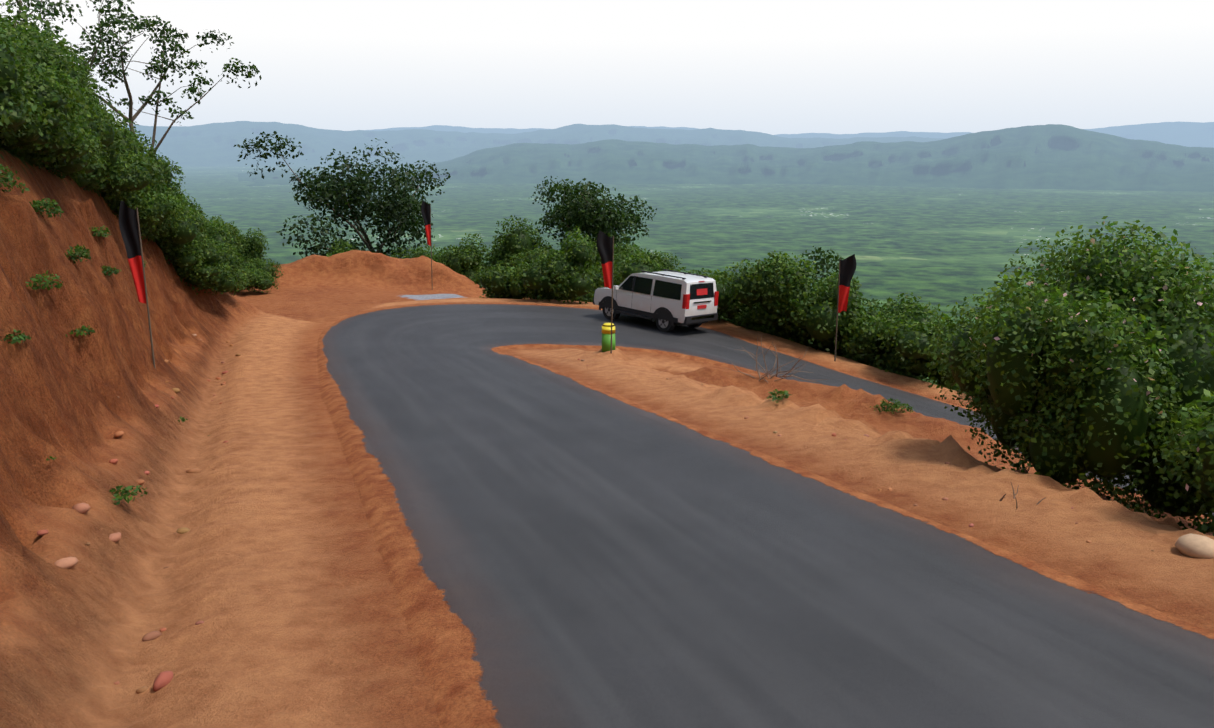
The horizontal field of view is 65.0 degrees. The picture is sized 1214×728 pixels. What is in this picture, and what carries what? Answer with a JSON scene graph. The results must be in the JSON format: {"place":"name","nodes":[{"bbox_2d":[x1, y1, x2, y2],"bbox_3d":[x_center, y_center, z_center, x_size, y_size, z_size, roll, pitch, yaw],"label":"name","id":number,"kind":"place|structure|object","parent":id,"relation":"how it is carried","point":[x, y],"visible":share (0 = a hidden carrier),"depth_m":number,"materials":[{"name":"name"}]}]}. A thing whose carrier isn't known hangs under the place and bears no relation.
{"place":"outdoors","nodes":[
{"label":"outdoors","id":0,"kind":"place"},
{"bbox_2d":[116,121,942,166],"bbox_3d":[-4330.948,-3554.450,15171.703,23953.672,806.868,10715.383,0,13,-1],"label":"mountain","id":1,"kind":"structure","parent":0,"point":[211,144],"depth_m":17942.22,"materials":[{"name":"blue"}]},
{"bbox_2d":[0,146,1213,727],"bbox_3d":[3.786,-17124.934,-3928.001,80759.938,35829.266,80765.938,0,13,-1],"label":"terrain","id":2,"kind":"structure","parent":0,"point":[268,568],"depth_m":13.92,"materials":[{"name":"soil"}]},
{"bbox_2d":[0,0,104,65],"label":"hill tree","id":3,"kind":"object","parent":2,"relation":"on","point":[39,5],"depth_m":28.94,"materials":[{"name":"green plant"}]},
{"bbox_2d":[0,15,141,163],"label":"bush","id":4,"kind":"object","parent":2,"relation":"on","point":[38,56],"visible":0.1,"depth_m":17.91,"materials":[{"name":"green plant"}]},
{"bbox_2d":[2,0,143,134],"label":"hill tree","id":5,"kind":"object","parent":2,"relation":"on","point":[107,38],"depth_m":36.06,"materials":[{"name":"green plant"}]},
{"bbox_2d":[119,201,155,368],"bbox_3d":[-9.615,-1.449,19.487,0.384,3.739,0.125,0,13,-1],"label":"flag","id":6,"kind":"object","parent":2,"relation":"on","point":[129,225],"depth_m":19.30,"materials":[{"name":"fabric"},{"name":"wood"}]},
{"bbox_2d":[0,19,283,295],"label":"bushes","id":7,"kind":"object","parent":2,"relation":"on","point":[86,103],"depth_m":23.24,"materials":[{"name":"green plant"}]},
{"bbox_2d":[59,1,260,158],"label":"tall tree","id":8,"kind":"object","parent":2,"relation":"on","point":[160,69],"depth_m":43.83,"materials":[{"name":"green plant"}]},
{"bbox_2d":[233,131,450,258],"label":"round tree","id":9,"kind":"object","parent":2,"relation":"on","point":[400,204],"depth_m":55.94,"materials":[{"name":"green plant"}]},
{"bbox_2d":[421,201,432,289],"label":"flag","id":10,"kind":"object","parent":2,"relation":"on","point":[426,211],"visible":0.96,"depth_m":47.03,"materials":[{"name":"black fabric"}]},
{"bbox_2d":[0,164,914,504],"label":"plants","id":11,"kind":"object","parent":2,"relation":"on","point":[108,270],"visible":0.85,"depth_m":16.15,"materials":[{"name":"green plant"}]},
{"bbox_2d":[0,0,966,392],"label":"bush","id":12,"kind":"object","parent":2,"relation":"on","point":[596,266],"depth_m":39.85,"materials":[{"name":"green plant"}]},
{"bbox_2d":[531,176,656,252],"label":"tree","id":13,"kind":"object","parent":2,"relation":"on","point":[577,211],"depth_m":53.98,"materials":[{"name":"green plant"}]},
{"bbox_2d":[596,231,613,352],"bbox_3d":[-0.054,-1.769,25.701,0.474,3.654,0.110,-3,13,-11],"label":"flag","id":14,"kind":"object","parent":2,"relation":"on","point":[605,244],"depth_m":25.46,"materials":[{"name":"black fabric"}]},
{"bbox_2d":[602,323,614,351],"bbox_3d":[0.043,-0.682,26.518,0.394,0.910,0.400,0,13,-1],"label":"barrel","id":15,"kind":"object","parent":2,"relation":"on","point":[606,336],"visible":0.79,"depth_m":26.35,"materials":[{"name":"green"}]},
{"bbox_2d":[269,215,960,386],"bbox_3d":[1.793,-2.520,48.055,54.490,9.858,22.538,8,15,33],"label":"bush","id":16,"kind":"object","parent":2,"relation":"on","point":[885,322],"depth_m":34.87,"materials":[{"name":"green plant"}]},
{"bbox_2d":[37,309,1213,693],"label":"rocks","id":17,"kind":"object","parent":2,"relation":"on","point":[1195,545],"visible":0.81,"depth_m":8.72,"materials":[{"name":"beige stone"}]},
{"bbox_2d":[727,336,827,383],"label":"twigs","id":18,"kind":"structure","parent":2,"relation":"on","point":[768,373],"depth_m":25.79,"materials":[{"name":"brown wood"}]},
{"bbox_2d":[800,246,843,291],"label":"bush","id":19,"kind":"object","parent":2,"relation":"on","point":[823,262],"depth_m":40.47,"materials":[{"name":"green plant"}]},
{"bbox_2d":[834,254,855,360],"bbox_3d":[7.209,-1.681,28.780,0.511,3.293,0.123,0,13,-1],"label":"flag","id":20,"kind":"object","parent":2,"relation":"on","point":[847,267],"visible":1,"depth_m":28.62,"materials":[{"name":"black fabric"}]},
{"bbox_2d":[999,483,1045,508],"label":"twigs","id":21,"kind":"object","parent":2,"relation":"on","point":[1014,494],"visible":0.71,"depth_m":10.71,"materials":[{"name":"brown"}]},
{"bbox_2d":[925,216,1213,535],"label":"bush","id":22,"kind":"object","parent":2,"relation":"on","point":[1180,293],"depth_m":12.19,"materials":[{"name":"green plant"}]},
{"bbox_2d":[0,0,1213,134],"label":"sky","id":23,"kind":"structure","parent":0,"point":[773,67],"materials":[{"name":"white"}]},
{"bbox_2d":[238,124,1213,191],"bbox_3d":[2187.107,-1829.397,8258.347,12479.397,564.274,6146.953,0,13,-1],"label":"mountain","id":24,"kind":"structure","parent":0,"point":[1054,156],"depth_m":8719.30,"materials":[{"name":"blue"}]},
{"bbox_2d":[316,304,1213,727],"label":"road","id":25,"kind":"structure","parent":0,"point":[558,550],"depth_m":8.52,"materials":[{"name":"grey asphalt"}]},
{"bbox_2d":[593,269,718,331],"bbox_3d":[1.760,-2.465,35.158,4.630,1.995,2.200,15,17,42],"label":"suv","id":26,"kind":"object","parent":25,"relation":"on","point":[666,300],"visible":1,"depth_m":33.98,"materials":[{"name":"white paint"}]},
{"bbox_2d":[354,122,1213,147],"bbox_3d":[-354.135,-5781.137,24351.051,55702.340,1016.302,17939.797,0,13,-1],"label":"mountain","id":27,"kind":"structure","parent":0,"point":[1193,134],"depth_m":28552.72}
]}

